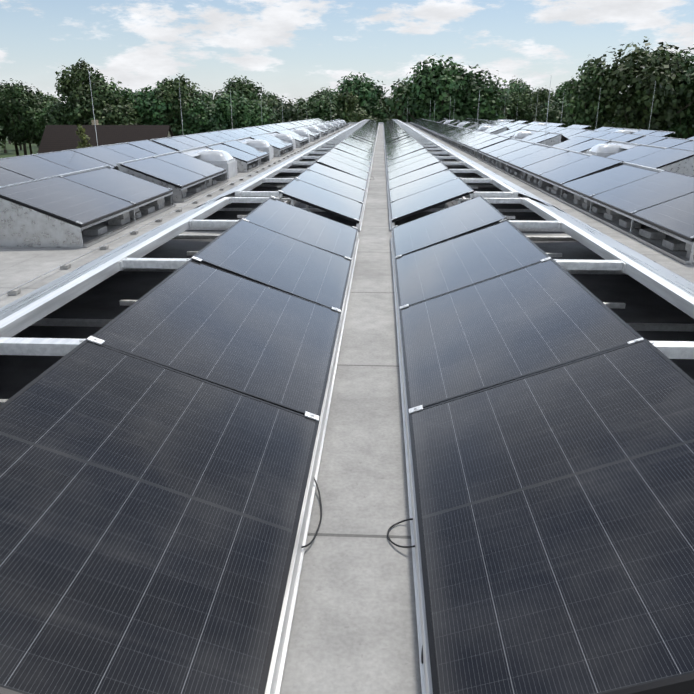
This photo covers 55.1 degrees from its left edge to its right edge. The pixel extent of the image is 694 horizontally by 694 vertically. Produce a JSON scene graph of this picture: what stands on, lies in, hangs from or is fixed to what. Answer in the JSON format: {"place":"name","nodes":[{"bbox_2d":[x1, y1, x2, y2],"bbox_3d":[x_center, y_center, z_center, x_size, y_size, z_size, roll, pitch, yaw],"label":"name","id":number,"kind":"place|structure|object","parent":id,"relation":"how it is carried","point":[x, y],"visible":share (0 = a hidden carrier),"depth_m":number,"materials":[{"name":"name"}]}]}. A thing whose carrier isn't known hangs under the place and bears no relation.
{"place":"outdoors","nodes":[
{"label":"outdoors","id":0,"kind":"place"},
{"bbox_2d":[0,138,38,157],"bbox_3d":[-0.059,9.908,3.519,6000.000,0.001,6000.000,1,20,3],"label":"ground","id":1,"kind":"structure","parent":0,"point":[11,151],"depth_m":184.08,"materials":[{"name":"green plant"}]},
{"bbox_2d":[0,80,36,154],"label":"tree","id":2,"kind":"object","parent":1,"relation":"on","point":[16,105],"visible":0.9,"depth_m":118.46,"materials":[{"name":"green plant"}]},
{"bbox_2d":[0,78,46,155],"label":"tree","id":3,"kind":"object","parent":1,"relation":"on","point":[7,123],"visible":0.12,"depth_m":121.53,"materials":[{"name":"green plant"}]},
{"bbox_2d":[17,96,59,145],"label":"tree","id":4,"kind":"object","parent":1,"relation":"on","point":[39,105],"visible":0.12,"depth_m":119.01,"materials":[{"name":"green plant"}]},
{"bbox_2d":[28,101,65,143],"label":"tree","id":5,"kind":"object","parent":1,"relation":"on","point":[39,115],"visible":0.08,"depth_m":110.41,"materials":[{"name":"green plant"}]},
{"bbox_2d":[39,100,85,128],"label":"tree","id":6,"kind":"object","parent":1,"relation":"on","point":[58,111],"visible":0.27,"depth_m":108.38,"materials":[{"name":"green plant"}]},
{"bbox_2d":[53,58,106,124],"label":"tree","id":7,"kind":"object","parent":1,"relation":"on","point":[72,87],"visible":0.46,"depth_m":108.14,"materials":[{"name":"green plant"}]},
{"bbox_2d":[76,125,90,147],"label":"tree","id":8,"kind":"object","parent":1,"relation":"on","point":[83,142],"visible":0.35,"depth_m":83.45,"materials":[{"name":"green plant"}]},
{"bbox_2d":[66,76,137,124],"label":"tree","id":9,"kind":"object","parent":1,"relation":"on","point":[111,93],"visible":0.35,"depth_m":108.15,"materials":[{"name":"green plant"}]},
{"bbox_2d":[79,99,147,124],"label":"tree","id":10,"kind":"object","parent":1,"relation":"on","point":[126,110],"visible":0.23,"depth_m":106.30,"materials":[{"name":"green plant"}]},
{"bbox_2d":[109,84,192,135],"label":"tree","id":11,"kind":"object","parent":1,"relation":"on","point":[148,98],"visible":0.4,"depth_m":108.26,"materials":[{"name":"green plant"}]},
{"bbox_2d":[151,73,210,135],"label":"tree","id":12,"kind":"object","parent":1,"relation":"on","point":[176,84],"visible":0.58,"depth_m":108.48,"materials":[{"name":"green plant"}]},
{"bbox_2d":[172,96,216,134],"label":"tree","id":13,"kind":"object","parent":1,"relation":"on","point":[196,114],"visible":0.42,"depth_m":108.82,"materials":[{"name":"green plant"}]},
{"bbox_2d":[197,111,242,132],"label":"tree","id":14,"kind":"object","parent":1,"relation":"on","point":[212,120],"visible":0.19,"depth_m":108.76,"materials":[{"name":"green plant"}]},
{"bbox_2d":[208,90,255,130],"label":"tree","id":15,"kind":"object","parent":1,"relation":"on","point":[227,103],"visible":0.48,"depth_m":108.83,"materials":[{"name":"green plant"}]},
{"bbox_2d":[211,75,267,101],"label":"tree","id":16,"kind":"object","parent":1,"relation":"on","point":[247,88],"visible":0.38,"depth_m":162.45,"materials":[{"name":"green plant"}]},
{"bbox_2d":[236,100,281,127],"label":"tree","id":17,"kind":"object","parent":1,"relation":"on","point":[259,117],"visible":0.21,"depth_m":109.65,"materials":[{"name":"green plant"}]},
{"bbox_2d":[269,96,308,122],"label":"tree","id":18,"kind":"object","parent":1,"relation":"on","point":[290,112],"visible":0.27,"depth_m":117.60,"materials":[{"name":"green plant"}]},
{"bbox_2d":[294,93,352,120],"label":"tree","id":19,"kind":"object","parent":1,"relation":"on","point":[324,109],"visible":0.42,"depth_m":121.01,"materials":[{"name":"green plant"}]},
{"bbox_2d":[332,90,364,120],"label":"tree","id":20,"kind":"object","parent":1,"relation":"on","point":[350,104],"visible":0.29,"depth_m":124.78,"materials":[{"name":"green plant"}]},
{"bbox_2d":[322,72,387,120],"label":"tree","id":21,"kind":"object","parent":1,"relation":"on","point":[366,91],"visible":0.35,"depth_m":127.26,"materials":[{"name":"green plant"}]},
{"bbox_2d":[346,107,379,121],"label":"tree","id":22,"kind":"object","parent":1,"relation":"on","point":[359,114],"visible":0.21,"depth_m":116.91,"materials":[{"name":"green plant"}]},
{"bbox_2d":[370,99,392,121],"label":"tree","id":23,"kind":"object","parent":1,"relation":"on","point":[377,112],"visible":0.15,"depth_m":125.61,"materials":[{"name":"green plant"}]},
{"bbox_2d":[375,79,412,122],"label":"tree","id":24,"kind":"object","parent":1,"relation":"on","point":[395,113],"visible":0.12,"depth_m":107.99,"materials":[{"name":"green plant"}]},
{"bbox_2d":[382,54,484,122],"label":"tree","id":25,"kind":"object","parent":1,"relation":"on","point":[438,81],"visible":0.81,"depth_m":100.48,"materials":[{"name":"green plant"}]},
{"bbox_2d":[431,64,512,120],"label":"tree","id":26,"kind":"object","parent":1,"relation":"on","point":[485,105],"visible":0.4,"depth_m":101.97,"materials":[{"name":"green plant"}]},
{"bbox_2d":[506,80,533,118],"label":"tree","id":27,"kind":"object","parent":1,"relation":"on","point":[514,89],"visible":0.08,"depth_m":152.51,"materials":[{"name":"green plant"}]},
{"bbox_2d":[502,88,541,123],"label":"tree","id":28,"kind":"object","parent":1,"relation":"on","point":[519,101],"visible":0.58,"depth_m":122.90,"materials":[{"name":"green plant"}]},
{"bbox_2d":[526,85,553,121],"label":"tree","id":29,"kind":"object","parent":1,"relation":"on","point":[542,96],"visible":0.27,"depth_m":141.47,"materials":[{"name":"green plant"}]},
{"bbox_2d":[529,105,568,126],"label":"tree","id":30,"kind":"object","parent":1,"relation":"on","point":[549,118],"visible":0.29,"depth_m":118.46,"materials":[{"name":"green plant"}]},
{"bbox_2d":[528,96,570,124],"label":"tree","id":31,"kind":"object","parent":1,"relation":"on","point":[552,104],"visible":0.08,"depth_m":121.25,"materials":[{"name":"green plant"}]},
{"bbox_2d":[551,77,574,103],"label":"tree","id":32,"kind":"object","parent":1,"relation":"on","point":[560,92],"visible":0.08,"depth_m":183.97,"materials":[{"name":"green plant"}]},
{"bbox_2d":[563,56,621,129],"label":"tree","id":33,"kind":"object","parent":1,"relation":"on","point":[577,90],"visible":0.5,"depth_m":97.70,"materials":[{"name":"green plant"}]},
{"bbox_2d":[577,36,693,130],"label":"tree","id":34,"kind":"object","parent":1,"relation":"on","point":[661,69],"visible":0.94,"depth_m":92.97,"materials":[{"name":"green plant"}]},
{"bbox_2d":[630,44,693,138],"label":"tree","id":35,"kind":"object","parent":1,"relation":"on","point":[684,125],"visible":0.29,"depth_m":96.96,"materials":[{"name":"green plant"}]},
{"bbox_2d":[37,120,173,153],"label":"neighbour house","id":36,"kind":"structure","parent":0,"point":[59,137],"depth_m":92.87,"materials":[{"name":"brick"}]},
{"bbox_2d":[0,0,693,103],"label":"sky","id":37,"kind":"structure","parent":0,"point":[296,49],"materials":[{"name":"blue"}]},
{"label":"building walls","id":38,"kind":"object","parent":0,"visible":0},
{"bbox_2d":[0,124,693,693],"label":"roof deck","id":39,"kind":"structure","parent":38,"relation":"on","point":[354,626],"depth_m":2.92,"materials":[{"name":"grey concrete"}]},
{"bbox_2d":[1,119,308,166],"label":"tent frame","id":40,"kind":"object","parent":39,"relation":"on","point":[136,141],"visible":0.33,"depth_m":20.03,"materials":[{"name":"metal"}]},
{"bbox_2d":[0,167,33,185],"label":"solar panel","id":41,"kind":"object","parent":40,"relation":"on","point":[8,177],"visible":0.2,"depth_m":11.70,"materials":[{"name":"black"}]},
{"bbox_2d":[0,154,75,179],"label":"solar panel","id":42,"kind":"object","parent":40,"relation":"on","point":[31,166],"visible":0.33,"depth_m":12.81,"materials":[{"name":"black"}]},
{"bbox_2d":[36,150,114,170],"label":"solar panel","id":43,"kind":"object","parent":40,"relation":"on","point":[73,160],"visible":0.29,"depth_m":14.48,"materials":[{"name":"black"}]},
{"bbox_2d":[71,146,134,165],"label":"solar panel","id":44,"kind":"object","parent":40,"relation":"on","point":[106,155],"visible":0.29,"depth_m":16.12,"materials":[{"name":"black"}]},
{"bbox_2d":[104,143,157,158],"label":"solar panel","id":45,"kind":"object","parent":40,"relation":"on","point":[130,150],"visible":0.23,"depth_m":17.84,"materials":[{"name":"black"}]},
{"bbox_2d":[127,140,174,154],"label":"solar panel","id":46,"kind":"object","parent":40,"relation":"on","point":[153,147],"visible":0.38,"depth_m":19.49,"materials":[{"name":"black"}]},
{"bbox_2d":[152,138,194,150],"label":"solar panel","id":47,"kind":"object","parent":40,"relation":"on","point":[173,144],"visible":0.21,"depth_m":21.42,"materials":[{"name":"black"}]},
{"bbox_2d":[171,136,206,146],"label":"solar panel","id":48,"kind":"object","parent":40,"relation":"on","point":[189,141],"visible":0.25,"depth_m":23.20,"materials":[{"name":"black"}]},
{"bbox_2d":[185,134,218,144],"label":"solar panel","id":49,"kind":"object","parent":40,"relation":"on","point":[202,139],"visible":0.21,"depth_m":24.85,"materials":[{"name":"black"}]},
{"bbox_2d":[0,119,348,247],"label":"tent frame","id":50,"kind":"object","parent":39,"relation":"on","point":[21,226],"visible":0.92,"depth_m":7.78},
{"bbox_2d":[0,175,134,226],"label":"solar panel","id":51,"kind":"object","parent":50,"relation":"on","point":[66,200],"visible":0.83,"depth_m":8.32,"materials":[{"name":"black"}]},
{"bbox_2d":[63,167,172,205],"bbox_3d":[-3.471,-2.481,10.159,1.134,0.035,1.762,19,19,-4],"label":"solar panel","id":52,"kind":"object","parent":50,"relation":"on","point":[122,185],"visible":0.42,"depth_m":10.06,"materials":[{"name":"black"}]},
{"bbox_2d":[120,157,206,187],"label":"solar panel","id":53,"kind":"object","parent":50,"relation":"on","point":[164,171],"visible":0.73,"depth_m":12.13,"materials":[{"name":"black"}]},
{"bbox_2d":[156,152,226,177],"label":"solar panel","id":54,"kind":"object","parent":50,"relation":"on","point":[192,164],"visible":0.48,"depth_m":13.91,"materials":[{"name":"black"}]},
{"bbox_2d":[83,129,336,235],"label":"tent ballast pavers","id":55,"kind":"object","parent":50,"relation":"on","point":[126,217],"visible":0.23,"depth_m":10.26,"materials":[{"name":"grey concrete"}]},
{"bbox_2d":[207,144,258,162],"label":"solar panel","id":56,"kind":"object","parent":50,"relation":"on","point":[235,153],"visible":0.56,"depth_m":17.86,"materials":[{"name":"black"}]},
{"bbox_2d":[222,140,268,157],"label":"solar panel","id":57,"kind":"object","parent":50,"relation":"on","point":[238,145],"visible":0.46,"depth_m":19.50,"materials":[{"name":"black"}]},
{"bbox_2d":[0,144,356,398],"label":"floor","id":58,"kind":"structure","parent":39,"relation":"on","point":[101,300],"depth_m":5.62,"materials":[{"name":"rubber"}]},
{"bbox_2d":[0,119,378,693],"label":"frame","id":59,"kind":"object","parent":58,"relation":"on","point":[35,313],"visible":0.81,"depth_m":4.22,"materials":[{"name":"metal"}]},
{"bbox_2d":[0,340,319,693],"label":"solar panel","id":60,"kind":"object","parent":59,"relation":"on","point":[150,512],"visible":1,"depth_m":2.06,"materials":[{"name":"black"}]},
{"bbox_2d":[92,259,340,419],"bbox_3d":[-0.624,-0.128,3.941,1.134,0.035,1.762,19,19,-4],"label":"solar panel","id":61,"kind":"object","parent":59,"relation":"on","point":[225,329],"visible":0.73,"depth_m":3.68,"materials":[{"name":"black"}]},
{"bbox_2d":[192,219,351,310],"bbox_3d":[-0.534,-0.729,5.612,1.134,0.035,1.762,20,19,-4],"label":"solar panel","id":62,"kind":"object","parent":59,"relation":"on","point":[271,258],"visible":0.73,"depth_m":5.41,"materials":[{"name":"black"}]},
{"bbox_2d":[244,197,357,259],"bbox_3d":[-0.449,-1.322,7.290,1.134,0.036,1.762,19,19,-4],"label":"solar panel","id":63,"kind":"object","parent":59,"relation":"on","point":[313,229],"visible":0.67,"depth_m":7.16,"materials":[{"name":"black"}]},
{"bbox_2d":[278,178,362,222],"bbox_3d":[-0.330,-2.128,9.568,1.134,0.035,1.762,19,19,-4],"label":"solar panel","id":64,"kind":"object","parent":59,"relation":"on","point":[322,199],"visible":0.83,"depth_m":9.35,"materials":[{"name":"black"}]},
{"bbox_2d":[296,169,365,201],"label":"solar panel","id":65,"kind":"object","parent":59,"relation":"on","point":[332,185],"visible":0.73,"depth_m":11.16,"materials":[{"name":"black"}]},
{"bbox_2d":[307,162,366,189],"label":"solar panel","id":66,"kind":"object","parent":59,"relation":"on","point":[339,175],"visible":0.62,"depth_m":12.83,"materials":[{"name":"black"}]},
{"bbox_2d":[316,155,368,180],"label":"solar panel","id":67,"kind":"object","parent":59,"relation":"on","point":[339,165],"visible":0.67,"depth_m":14.45,"materials":[{"name":"black"}]},
{"bbox_2d":[325,151,369,171],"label":"solar panel","id":68,"kind":"object","parent":59,"relation":"on","point":[350,162],"visible":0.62,"depth_m":16.24,"materials":[{"name":"black"}]},
{"bbox_2d":[330,148,370,165],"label":"solar panel","id":69,"kind":"object","parent":59,"relation":"on","point":[351,157],"visible":0.65,"depth_m":17.89,"materials":[{"name":"black"}]},
{"bbox_2d":[335,144,371,161],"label":"solar panel","id":70,"kind":"object","parent":59,"relation":"on","point":[351,151],"visible":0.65,"depth_m":19.55,"materials":[{"name":"black"}]},
{"bbox_2d":[0,120,362,320],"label":"metal rail","id":71,"kind":"object","parent":39,"relation":"on","point":[9,309],"visible":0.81,"depth_m":5.26,"materials":[{"name":"metal"}]},
{"bbox_2d":[7,123,407,294],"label":"bolts","id":72,"kind":"object","parent":39,"relation":"on","point":[18,291],"visible":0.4,"depth_m":8.59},
{"bbox_2d":[0,70,655,295],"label":"lightning rods","id":73,"kind":"object","parent":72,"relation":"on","point":[229,184],"visible":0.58,"depth_m":14.11,"materials":[{"name":"metal"}]},
{"bbox_2d":[194,150,237,178],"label":"skylight dome","id":74,"kind":"structure","parent":39,"relation":"on","point":[224,159],"depth_m":15.60,"materials":[{"name":"plastic"}]},
{"bbox_2d":[246,139,273,160],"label":"skylight dome","id":75,"kind":"structure","parent":39,"relation":"on","point":[264,145],"depth_m":21.20,"materials":[{"name":"plastic"}]},
{"bbox_2d":[395,144,693,693],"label":"floor","id":76,"kind":"structure","parent":39,"relation":"on","point":[643,303],"depth_m":5.97,"materials":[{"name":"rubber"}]},
{"bbox_2d":[383,119,693,693],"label":"frame","id":77,"kind":"object","parent":76,"relation":"on","point":[615,262],"visible":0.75,"depth_m":4.71,"materials":[{"name":"metal"}]},
{"bbox_2d":[386,144,424,160],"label":"solar panel","id":78,"kind":"object","parent":77,"relation":"on","point":[407,151],"visible":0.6,"depth_m":19.54,"materials":[{"name":"black"}]},
{"bbox_2d":[386,148,428,165],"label":"solar panel","id":79,"kind":"object","parent":77,"relation":"on","point":[406,156],"visible":0.71,"depth_m":17.92,"materials":[{"name":"black"}]},
{"bbox_2d":[387,152,432,171],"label":"solar panel","id":80,"kind":"object","parent":77,"relation":"on","point":[408,161],"visible":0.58,"depth_m":16.31,"materials":[{"name":"black"}]},
{"bbox_2d":[387,155,439,178],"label":"solar panel","id":81,"kind":"object","parent":77,"relation":"on","point":[420,164],"visible":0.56,"depth_m":14.51,"materials":[{"name":"black"}]},
{"bbox_2d":[388,162,446,188],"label":"solar panel","id":82,"kind":"object","parent":77,"relation":"on","point":[423,172],"visible":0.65,"depth_m":12.86,"materials":[{"name":"black"}]},
{"bbox_2d":[389,169,456,201],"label":"solar panel","id":83,"kind":"object","parent":77,"relation":"on","point":[414,187],"visible":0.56,"depth_m":11.22,"materials":[{"name":"black"}]},
{"bbox_2d":[390,178,473,221],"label":"solar panel","id":84,"kind":"object","parent":77,"relation":"on","point":[430,198],"visible":0.88,"depth_m":9.36,"materials":[{"name":"black"}]},
{"bbox_2d":[392,196,506,256],"bbox_3d":[1.051,-1.342,7.311,1.134,0.035,1.762,-19,18,9],"label":"solar panel","id":85,"kind":"object","parent":77,"relation":"on","point":[460,219],"visible":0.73,"depth_m":7.14,"materials":[{"name":"black"}]},
{"bbox_2d":[395,220,549,308],"bbox_3d":[0.965,-0.736,5.639,1.134,0.035,1.762,-18,18,9],"label":"solar panel","id":86,"kind":"object","parent":77,"relation":"on","point":[472,258],"visible":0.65,"depth_m":5.46,"materials":[{"name":"black"}]},
{"bbox_2d":[399,259,643,412],"bbox_3d":[0.877,-0.141,3.963,1.134,0.035,1.762,-18,18,9],"label":"solar panel","id":87,"kind":"object","parent":77,"relation":"on","point":[522,322],"visible":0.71,"depth_m":3.70,"materials":[{"name":"black"}]},
{"bbox_2d":[399,120,693,296],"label":"metal beam","id":88,"kind":"structure","parent":77,"relation":"attached to","point":[675,279],"depth_m":6.13,"materials":[{"name":"metal"}]},
{"bbox_2d":[408,339,693,693],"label":"solar panel","id":89,"kind":"object","parent":77,"relation":"on","point":[555,511],"visible":1,"depth_m":2.06,"materials":[{"name":"black"}]},
{"bbox_2d":[410,118,693,264],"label":"mounting frame","id":90,"kind":"object","parent":39,"relation":"on","point":[673,255],"visible":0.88,"depth_m":10.31,"materials":[{"name":"grey metal"}]},
{"bbox_2d":[471,136,508,150],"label":"solar panel","id":91,"kind":"object","parent":90,"relation":"on","point":[491,142],"visible":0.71,"depth_m":22.82,"materials":[{"name":"black"}]},
{"bbox_2d":[479,139,520,154],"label":"solar panel","id":92,"kind":"object","parent":90,"relation":"on","point":[500,145],"visible":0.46,"depth_m":20.94,"materials":[{"name":"black"}]},
{"bbox_2d":[487,141,533,157],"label":"solar panel","id":93,"kind":"object","parent":90,"relation":"on","point":[508,149],"visible":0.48,"depth_m":19.26,"materials":[{"name":"black"}]},
{"bbox_2d":[496,144,548,163],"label":"solar panel","id":94,"kind":"object","parent":90,"relation":"on","point":[519,153],"visible":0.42,"depth_m":17.62,"materials":[{"name":"black"}]},
{"bbox_2d":[507,147,566,168],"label":"solar panel","id":95,"kind":"object","parent":90,"relation":"on","point":[536,157],"visible":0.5,"depth_m":15.90,"materials":[{"name":"black"}]},
{"bbox_2d":[411,123,691,258],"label":"tent ballast pavers","id":96,"kind":"object","parent":90,"relation":"on","point":[670,244],"visible":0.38,"depth_m":10.36,"materials":[{"name":"grey concrete"}]},
{"bbox_2d":[521,151,588,176],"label":"solar panel","id":97,"kind":"object","parent":90,"relation":"on","point":[552,163],"visible":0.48,"depth_m":14.26,"materials":[{"name":"black"}]},
{"bbox_2d":[538,155,623,185],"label":"solar panel","id":98,"kind":"object","parent":90,"relation":"on","point":[589,165],"visible":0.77,"depth_m":12.48,"materials":[{"name":"black"}]},
{"bbox_2d":[560,164,657,198],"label":"solar panel","id":99,"kind":"object","parent":90,"relation":"on","point":[587,186],"visible":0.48,"depth_m":10.88,"materials":[{"name":"black"}]},
{"bbox_2d":[590,170,693,215],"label":"solar panel","id":100,"kind":"object","parent":90,"relation":"on","point":[648,191],"visible":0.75,"depth_m":9.21,"materials":[{"name":"black"}]},
{"bbox_2d":[631,192,693,241],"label":"solar panel","id":101,"kind":"object","parent":90,"relation":"on","point":[675,216],"visible":0.91,"depth_m":7.86,"materials":[{"name":"black"}]},
{"bbox_2d":[441,118,693,175],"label":"tent frame","id":102,"kind":"object","parent":39,"relation":"on","point":[685,166],"visible":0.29,"depth_m":18.30,"materials":[{"name":"metal"}]},
{"bbox_2d":[553,136,591,148],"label":"solar panel","id":103,"kind":"object","parent":102,"relation":"on","point":[572,142],"visible":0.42,"depth_m":22.52,"materials":[{"name":"black"}]},
{"bbox_2d":[565,139,610,151],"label":"solar panel","id":104,"kind":"object","parent":102,"relation":"on","point":[586,145],"visible":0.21,"depth_m":20.86,"materials":[{"name":"black"}]},
{"bbox_2d":[607,145,664,161],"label":"solar panel","id":105,"kind":"object","parent":102,"relation":"on","point":[633,153],"visible":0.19,"depth_m":16.95,"materials":[{"name":"black"}]},
{"bbox_2d":[628,148,693,168],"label":"solar panel","id":106,"kind":"object","parent":102,"relation":"on","point":[662,158],"visible":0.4,"depth_m":15.19,"materials":[{"name":"black"}]},
{"bbox_2d":[467,118,693,142],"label":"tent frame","id":107,"kind":"object","parent":39,"relation":"on","point":[611,132],"visible":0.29,"depth_m":25.15,"materials":[{"name":"metal"}]},
{"bbox_2d":[629,135,666,144],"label":"solar panel","id":108,"kind":"object","parent":107,"relation":"on","point":[647,140],"visible":0.44,"depth_m":23.04,"materials":[{"name":"black"}]},
{"bbox_2d":[649,138,690,147],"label":"solar panel","id":109,"kind":"object","parent":107,"relation":"on","point":[668,142],"visible":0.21,"depth_m":21.36,"materials":[{"name":"black"}]},
{"bbox_2d":[586,143,626,156],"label":"skylight dome","id":110,"kind":"structure","parent":39,"relation":"on","point":[605,149],"depth_m":18.61,"materials":[{"name":"plastic"}]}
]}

